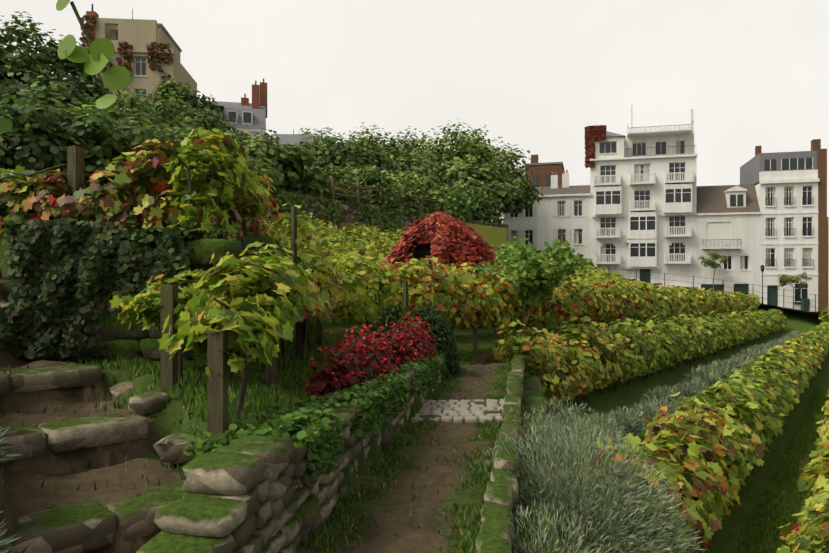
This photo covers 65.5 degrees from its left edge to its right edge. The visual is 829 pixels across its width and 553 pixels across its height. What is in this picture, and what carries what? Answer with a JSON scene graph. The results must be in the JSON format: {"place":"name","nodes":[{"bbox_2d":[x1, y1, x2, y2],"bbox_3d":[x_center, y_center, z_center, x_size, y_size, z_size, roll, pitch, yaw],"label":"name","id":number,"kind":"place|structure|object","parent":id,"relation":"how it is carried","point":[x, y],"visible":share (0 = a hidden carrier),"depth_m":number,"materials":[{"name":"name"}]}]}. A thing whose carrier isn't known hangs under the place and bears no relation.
{"place":"outdoors","nodes":[
{"label":"outdoors","id":0,"kind":"place"},
{"bbox_2d":[0,178,828,552],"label":"ground","id":1,"kind":"structure","parent":0,"point":[122,464],"depth_m":5.48,"materials":[{"name":"green plant"}]},
{"bbox_2d":[0,0,130,132],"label":"leafy branch","id":2,"kind":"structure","parent":1,"relation":"on","point":[115,78],"depth_m":1.93,"materials":[{"name":"green plant"}]},
{"bbox_2d":[0,263,196,552],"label":"stone steps","id":3,"kind":"structure","parent":1,"relation":"on","point":[84,526],"depth_m":4.73,"materials":[{"name":"grey stone"}]},
{"bbox_2d":[1,238,241,372],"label":"wall","id":4,"kind":"structure","parent":1,"relation":"on","point":[133,341],"depth_m":6.74,"materials":[{"name":"stone"}]},
{"bbox_2d":[0,216,261,359],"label":"ivy leaves","id":5,"kind":"object","parent":1,"relation":"on","point":[54,267],"visible":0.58,"depth_m":6.66,"materials":[{"name":"green plant"}]},
{"bbox_2d":[84,4,196,110],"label":"hill house","id":6,"kind":"structure","parent":1,"relation":"on","point":[138,34],"depth_m":51.03,"materials":[{"name":"beige paint"}]},
{"bbox_2d":[183,253,251,380],"bbox_3d":[-2.545,0.362,9.251,0.579,1.770,5.398,0,0,-5],"label":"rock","id":7,"kind":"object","parent":1,"relation":"on","point":[205,266],"depth_m":6.77,"materials":[{"name":"stone"}]},
{"bbox_2d":[194,78,275,143],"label":"hill house","id":8,"kind":"structure","parent":1,"relation":"on","point":[247,115],"depth_m":58.84,"materials":[{"name":"white paint"}]},
{"bbox_2d":[0,11,542,235],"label":"tree leaves","id":9,"kind":"object","parent":1,"relation":"on","point":[472,186],"visible":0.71,"depth_m":41.84,"materials":[{"name":"green plant"}]},
{"bbox_2d":[136,355,443,552],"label":"path wall","id":10,"kind":"structure","parent":1,"relation":"on","point":[251,494],"depth_m":3.42,"materials":[{"name":"stone"}]},
{"bbox_2d":[271,129,314,147],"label":"hill house","id":11,"kind":"structure","parent":1,"relation":"on","point":[293,139],"depth_m":67.14,"materials":[{"name":"white paint"}]},
{"bbox_2d":[184,304,460,485],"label":"groundcover leaves","id":12,"kind":"object","parent":1,"relation":"on","point":[303,420],"visible":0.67,"depth_m":5.38,"materials":[{"name":"green plant"}]},
{"bbox_2d":[79,15,606,395],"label":"creeper leaves","id":13,"kind":"object","parent":1,"relation":"on","point":[449,233],"visible":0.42,"depth_m":20.71,"materials":[{"name":"red plant"}]},
{"bbox_2d":[3,32,708,544],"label":"vine trunks","id":14,"kind":"object","parent":1,"relation":"on","point":[245,382],"visible":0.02,"depth_m":7.44,"materials":[{"name":"brown wood"}]},
{"bbox_2d":[305,311,437,395],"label":"begonia flowers","id":15,"kind":"object","parent":1,"relation":"on","point":[364,345],"visible":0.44,"depth_m":6.89,"materials":[{"name":"red plant"}]},
{"bbox_2d":[262,190,508,247],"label":"retaining wall","id":16,"kind":"structure","parent":1,"relation":"on","point":[349,210],"depth_m":34.48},
{"bbox_2d":[331,176,440,211],"bbox_3d":[-1.327,-4.633,38.135,0.140,1.259,10.640,0,0,34],"label":"rustic fence","id":17,"kind":"object","parent":16,"relation":"on","point":[358,188],"visible":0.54,"depth_m":36.40,"materials":[{"name":"brown wood"}]},
{"bbox_2d":[466,223,506,249],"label":"mural wall","id":18,"kind":"structure","parent":16,"relation":"attached to","point":[492,235],"depth_m":47.98,"materials":[{"name":"paint"}]},
{"bbox_2d":[0,329,802,552],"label":"lavender plants","id":19,"kind":"object","parent":1,"relation":"on","point":[565,444],"visible":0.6,"depth_m":5.53,"materials":[{"name":"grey plant"}]},
{"bbox_2d":[0,75,812,305],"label":"tree leaves","id":20,"kind":"object","parent":1,"relation":"on","point":[44,122],"visible":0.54,"depth_m":17.93,"materials":[{"name":"green plant"}]},
{"bbox_2d":[0,128,828,552],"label":"vine leaves","id":21,"kind":"object","parent":1,"relation":"on","point":[728,442],"visible":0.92,"depth_m":7.78,"materials":[{"name":"green plant"}]},
{"bbox_2d":[0,236,828,552],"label":"grass","id":22,"kind":"structure","parent":1,"relation":"on","point":[800,446],"depth_m":6.58,"materials":[{"name":"green plant"}]},
{"bbox_2d":[67,146,777,552],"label":"wooden posts","id":23,"kind":"object","parent":1,"relation":"on","point":[217,388],"visible":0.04,"depth_m":5.66,"materials":[{"name":"brown wood"}]},
{"bbox_2d":[411,399,503,424],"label":"path cobbles","id":24,"kind":"object","parent":1,"relation":"on","point":[472,414],"visible":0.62,"depth_m":7.86,"materials":[{"name":"grey stone"}]},
{"bbox_2d":[475,353,524,552],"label":"path border stones","id":25,"kind":"object","parent":1,"relation":"on","point":[501,495],"visible":0.94,"depth_m":4.98,"materials":[{"name":"stone"}]},
{"bbox_2d":[478,257,578,340],"bbox_3d":[2.932,0.545,16.123,1.926,2.677,2.741,0,0,-24],"label":"tree trunk","id":26,"kind":"object","parent":1,"relation":"on","point":[524,317],"visible":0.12,"depth_m":15.99,"materials":[{"name":"brown plant"}]},
{"bbox_2d":[249,211,828,437],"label":"vine leaves","id":27,"kind":"object","parent":1,"relation":"on","point":[796,362],"visible":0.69,"depth_m":22.51,"materials":[{"name":"green plant"}]},
{"bbox_2d":[511,372,567,552],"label":"grass","id":28,"kind":"structure","parent":1,"relation":"on","point":[532,391],"depth_m":6.72,"materials":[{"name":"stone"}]},
{"bbox_2d":[524,155,563,186],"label":"brick house","id":29,"kind":"structure","parent":1,"relation":"on","point":[542,172],"depth_m":89.40,"materials":[{"name":"brown brick"}]},
{"bbox_2d":[503,170,591,258],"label":"building","id":30,"kind":"structure","parent":1,"relation":"on","point":[564,209],"depth_m":73.46,"materials":[{"name":"white paint"}]},
{"bbox_2d":[589,109,697,286],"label":"building","id":31,"kind":"structure","parent":1,"relation":"on","point":[643,203],"depth_m":70.67,"materials":[{"name":"white paint"}]},
{"bbox_2d":[595,267,828,312],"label":"street fence","id":32,"kind":"object","parent":1,"relation":"on","point":[728,287],"visible":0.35,"depth_m":56.63,"materials":[{"name":"grey metal"}]},
{"bbox_2d":[686,184,760,301],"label":"building","id":33,"kind":"structure","parent":1,"relation":"on","point":[728,221],"depth_m":68.66,"materials":[{"name":"white paint"}]},
{"bbox_2d":[709,254,801,308],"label":"trees","id":34,"kind":"object","parent":1,"relation":"on","point":[720,263],"visible":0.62,"depth_m":66.54,"materials":[{"name":"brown plant"}]},
{"bbox_2d":[740,139,826,311],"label":"building","id":35,"kind":"structure","parent":1,"relation":"on","point":[791,189],"depth_m":67.08,"materials":[{"name":"white paint"}]},
{"bbox_2d":[805,217,828,314],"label":"building","id":36,"kind":"structure","parent":1,"relation":"on","point":[827,268],"depth_m":66.30,"materials":[{"name":"brown brick"}]},
{"bbox_2d":[0,0,828,221],"label":"sky","id":37,"kind":"structure","parent":0,"point":[537,73],"materials":[{"name":"white"}]},
{"bbox_2d":[413,242,482,326],"bbox_3d":[1.118,0.099,21.886,2.294,3.100,2.072,0,0,1],"label":"hut","id":38,"kind":"object","parent":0,"point":[421,252],"visible":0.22,"depth_m":20.90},
{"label":"pavement","id":39,"kind":"structure","parent":0,"visible":0},
{"bbox_2d":[801,299,809,310],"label":"street cabinet","id":40,"kind":"object","parent":39,"relation":"on","point":[806,302],"visible":0.86,"depth_m":56.46,"materials":[{"name":"green metal"}]},
{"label":"pavement","id":41,"kind":"structure","parent":0,"visible":0},
{"bbox_2d":[760,265,764,303],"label":"street lamp","id":42,"kind":"object","parent":41,"relation":"on","point":[762,267],"visible":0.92,"depth_m":65.69,"materials":[{"name":"grey metal"}]},
{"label":"street","id":43,"kind":"structure","parent":0,"visible":0},
{"bbox_2d":[759,303,824,315],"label":"street kerb","id":44,"kind":"structure","parent":43,"relation":"on","point":[790,309],"depth_m":57.64,"materials":[{"name":"grey concrete"}]}
]}

